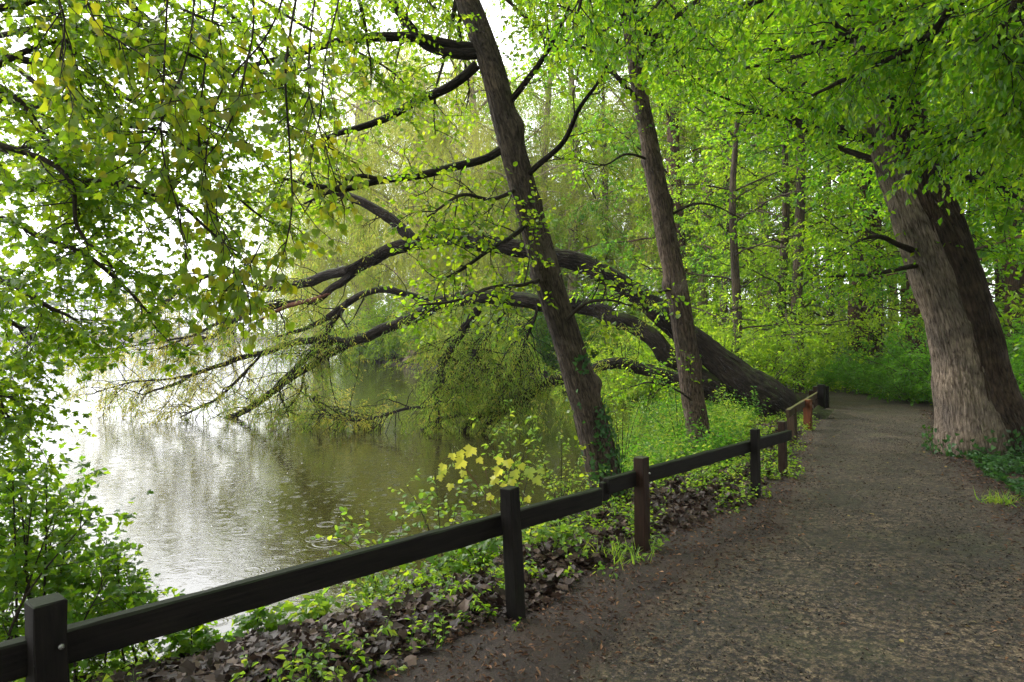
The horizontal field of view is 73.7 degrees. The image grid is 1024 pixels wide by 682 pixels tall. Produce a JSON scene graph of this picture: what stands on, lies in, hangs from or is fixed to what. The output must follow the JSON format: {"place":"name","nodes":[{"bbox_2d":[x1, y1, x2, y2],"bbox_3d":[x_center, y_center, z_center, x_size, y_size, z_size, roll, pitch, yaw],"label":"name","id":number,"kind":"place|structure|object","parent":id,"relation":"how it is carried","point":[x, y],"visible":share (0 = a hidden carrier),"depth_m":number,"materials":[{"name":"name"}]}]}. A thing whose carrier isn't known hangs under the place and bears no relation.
{"place":"outdoors","nodes":[
{"label":"outdoors","id":0,"kind":"place"},
{"bbox_2d":[0,341,639,672],"bbox_3d":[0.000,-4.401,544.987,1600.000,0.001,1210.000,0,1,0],"label":"water","id":1,"kind":"structure","parent":0,"point":[199,477],"depth_m":10.75,"materials":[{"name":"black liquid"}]},
{"bbox_2d":[0,0,994,332],"label":"sky","id":2,"kind":"structure","parent":0,"point":[161,253],"materials":[{"name":"white"}]},
{"bbox_2d":[0,333,1023,681],"bbox_3d":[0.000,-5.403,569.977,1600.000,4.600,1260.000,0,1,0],"label":"ground","id":3,"kind":"structure","parent":0,"point":[556,655],"depth_m":3.92,"materials":[{"name":"soil"}]},
{"bbox_2d":[48,277,92,334],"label":"tree","id":4,"kind":"object","parent":3,"relation":"on","point":[61,303],"visible":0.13,"depth_m":205.50,"materials":[{"name":"green plant"}]},
{"bbox_2d":[0,372,184,681],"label":"hedge shrub","id":5,"kind":"object","parent":3,"relation":"on","point":[66,578],"visible":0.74,"depth_m":3.42,"materials":[{"name":"green plant"}]},
{"bbox_2d":[0,0,388,354],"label":"poplar tree","id":6,"kind":"object","parent":3,"relation":"on","point":[63,80],"visible":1,"depth_m":2.90,"materials":[{"name":"green plant"}]},
{"bbox_2d":[156,622,244,659],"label":"young shrub","id":7,"kind":"object","parent":3,"relation":"on","point":[185,641],"visible":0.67,"depth_m":3.88,"materials":[{"name":"green plant"}]},
{"bbox_2d":[0,0,480,488],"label":"field maple","id":8,"kind":"object","parent":3,"relation":"on","point":[58,173],"visible":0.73,"depth_m":3.18,"materials":[{"name":"green plant"}]},
{"bbox_2d":[223,601,293,635],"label":"young shrub","id":9,"kind":"object","parent":3,"relation":"on","point":[256,619],"visible":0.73,"depth_m":4.21,"materials":[{"name":"green plant"}]},
{"bbox_2d":[190,118,405,356],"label":"weeping willow","id":10,"kind":"object","parent":3,"relation":"on","point":[275,249],"visible":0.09,"depth_m":63.87,"materials":[{"name":"green plant"}]},
{"bbox_2d":[0,485,602,681],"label":"wooden fence","id":11,"kind":"object","parent":3,"relation":"on","point":[51,645],"visible":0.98,"depth_m":2.75,"materials":[{"name":"black wood"}]},
{"bbox_2d":[284,586,343,624],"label":"young shrub","id":12,"kind":"object","parent":3,"relation":"on","point":[324,604],"visible":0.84,"depth_m":4.41,"materials":[{"name":"green plant"}]},
{"bbox_2d":[301,295,393,361],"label":"bush","id":13,"kind":"object","parent":3,"relation":"on","point":[360,332],"visible":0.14,"depth_m":50.08,"materials":[{"name":"green plant"}]},
{"bbox_2d":[232,9,467,335],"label":"weeping willow","id":14,"kind":"object","parent":3,"relation":"on","point":[338,259],"visible":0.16,"depth_m":53.74,"materials":[{"name":"green plant"}]},
{"bbox_2d":[318,296,404,361],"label":"bush","id":15,"kind":"object","parent":3,"relation":"on","point":[375,315],"visible":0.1,"depth_m":49.32,"materials":[{"name":"green plant"}]},
{"bbox_2d":[334,569,401,604],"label":"young shrub","id":16,"kind":"object","parent":3,"relation":"on","point":[379,589],"visible":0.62,"depth_m":4.84,"materials":[{"name":"green plant"}]},
{"bbox_2d":[310,507,434,594],"bbox_3d":[-1.073,1.747,5.615,1.151,0.773,0.475,0,1,0],"label":"young shrub","id":17,"kind":"object","parent":3,"relation":"on","point":[405,527],"visible":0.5,"depth_m":5.62,"materials":[{"name":"green plant"}]},
{"bbox_2d":[345,305,420,359],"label":"bush","id":18,"kind":"object","parent":3,"relation":"on","point":[388,344],"visible":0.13,"depth_m":47.61,"materials":[{"name":"green plant"}]},
{"bbox_2d":[348,293,433,363],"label":"bush","id":19,"kind":"object","parent":3,"relation":"on","point":[392,301],"visible":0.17,"depth_m":46.59,"materials":[{"name":"green plant"}]},
{"bbox_2d":[273,25,536,361],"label":"weeping willow","id":20,"kind":"object","parent":3,"relation":"on","point":[375,167],"visible":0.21,"depth_m":45.79,"materials":[{"name":"green plant"}]},
{"bbox_2d":[17,414,814,681],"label":"weed cover","id":21,"kind":"object","parent":3,"relation":"on","point":[352,629],"visible":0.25,"depth_m":4.59,"materials":[{"name":"green plant"}]},
{"bbox_2d":[14,410,820,681],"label":"seedlings","id":22,"kind":"object","parent":3,"relation":"on","point":[107,677],"visible":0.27,"depth_m":4.37,"materials":[{"name":"green plant"}]},
{"bbox_2d":[29,137,833,440],"bbox_3d":[-3.245,-0.575,15.750,19.518,8.331,4.130,0,1,18],"label":"leaning willow","id":23,"kind":"object","parent":3,"relation":"on","point":[721,364],"visible":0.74,"depth_m":14.96,"materials":[{"name":"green plant"}]},
{"bbox_2d":[334,56,528,305],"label":"weeping willow","id":24,"kind":"object","parent":3,"relation":"on","point":[403,189],"visible":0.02,"depth_m":57.83,"materials":[{"name":"green plant"}]},
{"bbox_2d":[71,410,802,681],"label":"fallen leaves","id":25,"kind":"object","parent":3,"relation":"on","point":[219,655],"visible":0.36,"depth_m":3.92,"materials":[{"name":"brown plant"}]},
{"bbox_2d":[388,463,492,576],"bbox_3d":[-0.586,1.481,5.628,0.883,1.014,0.442,0,1,0],"label":"young shrub","id":26,"kind":"object","parent":3,"relation":"on","point":[408,508],"visible":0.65,"depth_m":5.62,"materials":[{"name":"green plant"}]},
{"bbox_2d":[399,536,502,585],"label":"young shrub","id":27,"kind":"object","parent":3,"relation":"on","point":[463,553],"visible":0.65,"depth_m":4.89,"materials":[{"name":"green plant"}]},
{"bbox_2d":[225,0,688,505],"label":"alder tree","id":28,"kind":"object","parent":3,"relation":"on","point":[480,45],"visible":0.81,"depth_m":6.77,"materials":[{"name":"green plant"}]},
{"bbox_2d":[562,352,631,503],"bbox_3d":[0.918,0.999,7.091,0.805,1.773,0.556,0,1,-21],"label":"ivy","id":29,"kind":"object","parent":28,"relation":"attached to","point":[601,416],"visible":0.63,"depth_m":6.89,"materials":[{"name":"green plant"}]},
{"bbox_2d":[408,281,527,357],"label":"bush","id":30,"kind":"object","parent":3,"relation":"on","point":[425,322],"visible":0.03,"depth_m":40.16,"materials":[{"name":"green plant"}]},
{"bbox_2d":[353,0,596,359],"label":"weeping willow","id":31,"kind":"object","parent":3,"relation":"on","point":[446,154],"visible":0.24,"depth_m":39.38,"materials":[{"name":"green plant"}]},
{"bbox_2d":[423,289,547,358],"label":"bush","id":32,"kind":"object","parent":3,"relation":"on","point":[486,324],"visible":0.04,"depth_m":37.13,"materials":[{"name":"green plant"}]},
{"bbox_2d":[436,444,544,551],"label":"maple sapling","id":33,"kind":"object","parent":3,"relation":"on","point":[470,451],"visible":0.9,"depth_m":4.87,"materials":[{"name":"yellow plant"}]},
{"bbox_2d":[469,398,549,506],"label":"young shrub","id":34,"kind":"object","parent":3,"relation":"on","point":[528,418],"visible":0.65,"depth_m":6.13,"materials":[{"name":"green plant"}]},
{"bbox_2d":[413,104,611,363],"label":"weeping willow","id":35,"kind":"object","parent":3,"relation":"on","point":[511,220],"visible":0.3,"depth_m":35.66,"materials":[{"name":"green plant"}]},
{"bbox_2d":[471,307,594,376],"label":"bush","id":36,"kind":"object","parent":3,"relation":"on","point":[544,355],"visible":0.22,"depth_m":33.88,"materials":[{"name":"green plant"}]},
{"bbox_2d":[443,0,626,320],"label":"tree","id":37,"kind":"object","parent":3,"relation":"on","point":[527,98],"visible":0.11,"depth_m":39.30,"materials":[{"name":"green plant"}]},
{"bbox_2d":[459,260,637,365],"bbox_3d":[1.610,-1.685,38.044,9.342,6.576,10.900,0,1,-3],"label":"bush","id":38,"kind":"object","parent":3,"relation":"on","point":[522,309],"visible":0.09,"depth_m":35.03,"materials":[{"name":"green plant"}]},
{"bbox_2d":[491,309,607,374],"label":"bush","id":39,"kind":"object","parent":3,"relation":"on","point":[535,334],"visible":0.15,"depth_m":34.47,"materials":[{"name":"green plant"}]},
{"bbox_2d":[452,88,655,317],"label":"weeping willow","id":40,"kind":"object","parent":3,"relation":"on","point":[582,178],"visible":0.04,"depth_m":43.89,"materials":[{"name":"green plant"}]},
{"bbox_2d":[522,516,597,552],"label":"young shrub","id":41,"kind":"object","parent":3,"relation":"on","point":[543,529],"visible":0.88,"depth_m":4.90,"materials":[{"name":"green plant"}]},
{"bbox_2d":[462,0,681,319],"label":"tree","id":42,"kind":"object","parent":3,"relation":"on","point":[573,278],"visible":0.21,"depth_m":36.52,"materials":[{"name":"green plant"}]},
{"bbox_2d":[533,432,611,522],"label":"young shrub","id":43,"kind":"object","parent":3,"relation":"on","point":[562,481],"visible":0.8,"depth_m":6.32,"materials":[{"name":"green plant"}]},
{"bbox_2d":[517,312,632,361],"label":"bush","id":44,"kind":"object","parent":3,"relation":"on","point":[580,330],"visible":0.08,"depth_m":33.27,"materials":[{"name":"green plant"}]},
{"bbox_2d":[531,82,620,294],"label":"tree","id":45,"kind":"object","parent":3,"relation":"on","point":[579,97],"visible":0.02,"depth_m":48.61,"materials":[{"name":"green plant"}]},
{"bbox_2d":[531,312,633,360],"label":"bush","id":46,"kind":"object","parent":3,"relation":"on","point":[593,356],"visible":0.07,"depth_m":33.18,"materials":[{"name":"green plant"}]},
{"bbox_2d":[143,410,1023,681],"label":"litter","id":47,"kind":"object","parent":3,"relation":"on","point":[525,652],"visible":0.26,"depth_m":4.27,"materials":[{"name":"brown plant"}]},
{"bbox_2d":[505,10,696,328],"bbox_3d":[5.054,-8.165,36.551,9.705,19.380,9.810,0,1,-23],"label":"tree","id":48,"kind":"object","parent":3,"relation":"on","point":[561,103],"visible":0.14,"depth_m":34.85,"materials":[{"name":"green plant"}]},
{"bbox_2d":[582,535,656,568],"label":"grass tuft","id":49,"kind":"object","parent":3,"relation":"on","point":[621,555],"visible":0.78,"depth_m":4.75,"materials":[{"name":"green plant"}]},
{"bbox_2d":[588,330,661,399],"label":"bush","id":50,"kind":"object","parent":3,"relation":"on","point":[600,355],"visible":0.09,"depth_m":22.34,"materials":[{"name":"green plant"}]},
{"bbox_2d":[603,331,654,462],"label":"young shrub","id":51,"kind":"object","parent":3,"relation":"on","point":[615,416],"visible":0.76,"depth_m":9.52,"materials":[{"name":"green plant"}]},
{"bbox_2d":[597,352,661,405],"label":"bush","id":52,"kind":"object","parent":3,"relation":"on","point":[632,393],"visible":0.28,"depth_m":20.50,"materials":[{"name":"green plant"}]},
{"bbox_2d":[501,0,782,449],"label":"slender tree","id":53,"kind":"object","parent":3,"relation":"on","point":[689,361],"visible":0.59,"depth_m":9.37,"materials":[{"name":"green plant"}]},
{"bbox_2d":[560,0,750,339],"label":"tree","id":54,"kind":"object","parent":3,"relation":"on","point":[609,190],"visible":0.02,"depth_m":37.73,"materials":[{"name":"green plant"}]},
{"bbox_2d":[587,330,727,401],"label":"bush","id":55,"kind":"object","parent":3,"relation":"on","point":[642,380],"visible":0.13,"depth_m":19.69,"materials":[{"name":"green plant"}]},
{"bbox_2d":[639,348,683,446],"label":"young shrub","id":56,"kind":"object","parent":3,"relation":"on","point":[677,414],"visible":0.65,"depth_m":10.48,"materials":[{"name":"green plant"}]},
{"bbox_2d":[555,1,780,327],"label":"weeping willow","id":57,"kind":"object","parent":3,"relation":"on","point":[620,210],"visible":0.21,"depth_m":32.37,"materials":[{"name":"green plant"}]},
{"bbox_2d":[603,319,764,403],"bbox_3d":[5.013,0.472,19.360,4.196,2.676,5.152,0,1,22],"label":"bush","id":58,"kind":"object","parent":3,"relation":"on","point":[645,346],"visible":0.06,"depth_m":18.70,"materials":[{"name":"green plant"}]},
{"bbox_2d":[555,0,820,304],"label":"tree","id":59,"kind":"object","parent":3,"relation":"on","point":[670,128],"visible":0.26,"depth_m":28.24,"materials":[{"name":"green plant"}]},
{"bbox_2d":[614,326,762,394],"bbox_3d":[4.775,0.593,18.399,3.596,2.294,4.416,-1,1,-41],"label":"bush","id":60,"kind":"object","parent":3,"relation":"on","point":[648,360],"visible":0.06,"depth_m":18.20,"materials":[{"name":"green plant"}]},
{"bbox_2d":[599,15,787,316],"bbox_3d":[10.187,-8.132,36.905,9.652,19.276,9.757,0,1,25],"label":"tree","id":61,"kind":"object","parent":3,"relation":"on","point":[665,138],"visible":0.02,"depth_m":35.84,"materials":[{"name":"green plant"}]},
{"bbox_2d":[613,386,776,480],"bbox_3d":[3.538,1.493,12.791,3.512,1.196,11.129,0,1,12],"label":"undergrowth","id":62,"kind":"object","parent":3,"relation":"on","point":[674,452],"visible":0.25,"depth_m":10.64,"materials":[{"name":"green plant"}]},
{"bbox_2d":[599,421,791,552],"bbox_3d":[1.893,1.254,6.142,0.216,0.846,3.837,1,1,39],"label":"wooden fence","id":63,"kind":"object","parent":3,"relation":"on","point":[641,475],"visible":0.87,"depth_m":5.45,"materials":[{"name":"brown wood"}]},
{"bbox_2d":[600,1,805,328],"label":"tree","id":64,"kind":"object","parent":3,"relation":"on","point":[701,279],"visible":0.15,"depth_m":29.86,"materials":[{"name":"green plant"}]},
{"bbox_2d":[383,0,1023,224],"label":"beech tree","id":65,"kind":"object","parent":3,"relation":"on","point":[993,51],"visible":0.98,"depth_m":4.69,"materials":[{"name":"green plant"}]},
{"bbox_2d":[627,14,837,343],"bbox_3d":[8.277,-5.710,27.005,7.357,14.535,7.278,-1,1,-36],"label":"tree","id":66,"kind":"object","parent":3,"relation":"on","point":[693,134],"visible":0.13,"depth_m":26.86,"materials":[{"name":"green plant"}]},
{"bbox_2d":[710,384,758,436],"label":"young shrub","id":67,"kind":"object","parent":3,"relation":"on","point":[744,419],"visible":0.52,"depth_m":10.58,"materials":[{"name":"green plant"}]},
{"bbox_2d":[625,53,845,332],"bbox_3d":[10.588,-7.018,33.143,10.055,17.805,9.612,0,1,25],"label":"tree","id":68,"kind":"object","parent":3,"relation":"on","point":[688,159],"visible":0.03,"depth_m":32.16,"materials":[{"name":"green plant"}]},
{"bbox_2d":[662,324,824,392],"bbox_3d":[5.639,0.584,17.400,3.976,2.065,3.238,0,1,11],"label":"bush","id":69,"kind":"object","parent":3,"relation":"on","point":[762,366],"visible":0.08,"depth_m":16.80,"materials":[{"name":"green plant"}]},
{"bbox_2d":[619,0,871,390],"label":"tree","id":70,"kind":"object","parent":3,"relation":"on","point":[735,316],"visible":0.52,"depth_m":16.89,"materials":[{"name":"green plant"}]},
{"bbox_2d":[650,312,845,392],"bbox_3d":[5.615,0.487,16.637,3.813,2.432,4.682,0,1,-18],"label":"bush","id":71,"kind":"object","parent":3,"relation":"on","point":[795,361],"visible":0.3,"depth_m":16.02,"materials":[{"name":"green plant"}]},
{"bbox_2d":[664,0,885,331],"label":"tree","id":72,"kind":"object","parent":3,"relation":"on","point":[765,229],"visible":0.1,"depth_m":28.56,"materials":[{"name":"green plant"}]},
{"bbox_2d":[673,0,912,392],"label":"tree","id":73,"kind":"object","parent":3,"relation":"on","point":[785,214],"visible":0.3,"depth_m":18.57,"materials":[{"name":"green plant"}]},
{"bbox_2d":[682,0,903,316],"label":"tree","id":74,"kind":"object","parent":3,"relation":"on","point":[773,293],"visible":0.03,"depth_m":30.05,"materials":[{"name":"green plant"}]},
{"bbox_2d":[786,392,816,443],"bbox_3d":[5.039,1.252,11.596,0.207,0.708,5.445,0,1,29],"label":"wooden fence","id":75,"kind":"object","parent":3,"relation":"on","point":[805,404],"visible":0.8,"depth_m":10.43,"materials":[{"name":"brown wood"}]},
{"bbox_2d":[776,353,854,387],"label":"bush","id":76,"kind":"object","parent":3,"relation":"on","point":[830,376],"visible":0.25,"depth_m":18.90,"materials":[{"name":"green plant"}]},
{"bbox_2d":[671,0,961,392],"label":"tree","id":77,"kind":"object","parent":3,"relation":"on","point":[799,213],"visible":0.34,"depth_m":18.00,"materials":[{"name":"green plant"}]},
{"bbox_2d":[809,384,828,408],"bbox_3d":[6.488,1.247,14.334,0.380,0.797,1.943,0,1,20],"label":"wooden fence","id":78,"kind":"object","parent":3,"relation":"on","point":[822,391],"visible":0.62,"depth_m":13.51,"materials":[{"name":"black wood"}]},
{"bbox_2d":[719,15,945,370],"bbox_3d":[10.173,-4.380,21.339,7.057,12.496,6.746,0,1,9],"label":"tree","id":79,"kind":"object","parent":3,"relation":"on","point":[812,281],"visible":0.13,"depth_m":21.18,"materials":[{"name":"green plant"}]},
{"bbox_2d":[647,0,1023,457],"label":"great tree","id":80,"kind":"object","parent":3,"relation":"on","point":[977,396],"visible":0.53,"depth_m":8.80,"materials":[{"name":"green plant"}]},
{"bbox_2d":[921,424,1023,458],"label":"ivy","id":81,"kind":"object","parent":80,"relation":"attached to","point":[949,452],"visible":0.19,"depth_m":8.72,"materials":[{"name":"green plant"}]},
{"bbox_2d":[710,1,970,365],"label":"tree","id":82,"kind":"object","parent":3,"relation":"on","point":[879,221],"visible":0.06,"depth_m":21.73,"materials":[{"name":"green plant"}]},
{"bbox_2d":[759,369,932,404],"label":"ground cover","id":83,"kind":"object","parent":3,"relation":"on","point":[837,385],"visible":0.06,"depth_m":18.11,"materials":[{"name":"green plant"}]},
{"bbox_2d":[787,301,910,369],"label":"bush","id":84,"kind":"object","parent":3,"relation":"on","point":[869,338],"visible":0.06,"depth_m":21.56,"materials":[{"name":"green plant"}]},
{"bbox_2d":[718,0,1002,370],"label":"tree","id":85,"kind":"object","parent":3,"relation":"on","point":[855,314],"visible":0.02,"depth_m":21.31,"materials":[{"name":"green plant"}]},
{"bbox_2d":[742,0,979,331],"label":"tree","id":86,"kind":"object","parent":3,"relation":"on","point":[842,318],"visible":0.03,"depth_m":28.60,"materials":[{"name":"green plant"}]},
{"bbox_2d":[817,347,919,393],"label":"bush","id":87,"kind":"object","parent":3,"relation":"on","point":[841,378],"visible":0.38,"depth_m":18.06,"materials":[{"name":"green plant"}]},
{"bbox_2d":[757,0,999,367],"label":"tree","id":88,"kind":"object","parent":3,"relation":"on","point":[914,309],"visible":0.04,"depth_m":20.82,"materials":[{"name":"green plant"}]},
{"bbox_2d":[843,361,914,395],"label":"bush","id":89,"kind":"object","parent":3,"relation":"on","point":[861,381],"visible":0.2,"depth_m":17.48,"materials":[{"name":"green plant"}]},
{"bbox_2d":[774,3,994,353],"bbox_3d":[17.166,-9.289,29.696,10.939,21.845,11.057,0,1,-35],"label":"tree","id":90,"kind":"object","parent":3,"relation":"on","point":[904,287],"visible":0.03,"depth_m":29.66,"materials":[{"name":"green plant"}]},
{"bbox_2d":[849,355,931,402],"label":"bush","id":91,"kind":"object","parent":3,"relation":"on","point":[888,386],"visible":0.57,"depth_m":15.69,"materials":[{"name":"green plant"}]},
{"bbox_2d":[790,1,1023,298],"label":"tree","id":92,"kind":"object","parent":3,"relation":"on","point":[1008,219],"visible":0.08,"depth_m":12.00,"materials":[{"name":"green plant"}]},
{"bbox_2d":[804,4,1023,309],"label":"tree","id":93,"kind":"object","parent":3,"relation":"on","point":[888,224],"visible":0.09,"depth_m":14.70,"materials":[{"name":"green plant"}]},
{"bbox_2d":[824,40,1004,340],"bbox_3d":[16.224,-5.143,25.918,7.872,13.940,7.525,0,1,-26],"label":"tree","id":94,"kind":"object","parent":3,"relation":"on","point":[899,302],"visible":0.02,"depth_m":25.27,"materials":[{"name":"green plant"}]},
{"bbox_2d":[841,17,1004,326],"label":"tree","id":95,"kind":"object","parent":3,"relation":"on","point":[997,278],"visible":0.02,"depth_m":26.98,"materials":[{"name":"green plant"}]},
{"bbox_2d":[843,8,1004,313],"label":"tree","id":96,"kind":"object","parent":3,"relation":"on","point":[846,311],"visible":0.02,"depth_m":22.43,"materials":[{"name":"green plant"}]},
{"bbox_2d":[827,300,1023,405],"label":"bush","id":97,"kind":"object","parent":3,"relation":"on","point":[914,363],"visible":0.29,"depth_m":15.27,"materials":[{"name":"green plant"}]},
{"bbox_2d":[843,0,1023,360],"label":"tree","id":98,"kind":"object","parent":3,"relation":"on","point":[1010,280],"visible":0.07,"depth_m":17.36,"materials":[{"name":"green plant"}]},
{"bbox_2d":[955,14,1020,329],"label":"tree","id":99,"kind":"object","parent":3,"relation":"on","point":[1001,306],"visible":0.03,"depth_m":17.05,"materials":[{"name":"green plant"}]},
{"bbox_2d":[964,447,1023,496],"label":"ground ivy","id":100,"kind":"object","parent":3,"relation":"on","point":[995,463],"visible":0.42,"depth_m":7.85,"materials":[{"name":"green plant"}]},
{"bbox_2d":[974,488,1023,506],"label":"grass tuft","id":101,"kind":"object","parent":3,"relation":"on","point":[1000,499],"visible":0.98,"depth_m":6.42,"materials":[{"name":"green plant"}]},
{"bbox_2d":[975,21,1023,347],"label":"tree","id":102,"kind":"object","parent":3,"relation":"on","point":[1018,310],"visible":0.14,"depth_m":14.65,"materials":[{"name":"green plant"}]},
{"bbox_2d":[1005,335,1023,397],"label":"bush","id":103,"kind":"object","parent":3,"relation":"on","point":[1020,381],"visible":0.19,"depth_m":11.18,"materials":[{"name":"green plant"}]},
{"bbox_2d":[554,391,1023,681],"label":"path","id":104,"kind":"structure","parent":0,"point":[831,652],"depth_m":4.25,"materials":[{"name":"grey gravel"}]},
{"bbox_2d":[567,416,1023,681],"bbox_3d":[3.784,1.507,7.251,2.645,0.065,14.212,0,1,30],"label":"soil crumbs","id":105,"kind":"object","parent":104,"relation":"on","point":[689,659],"visible":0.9,"depth_m":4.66,"materials":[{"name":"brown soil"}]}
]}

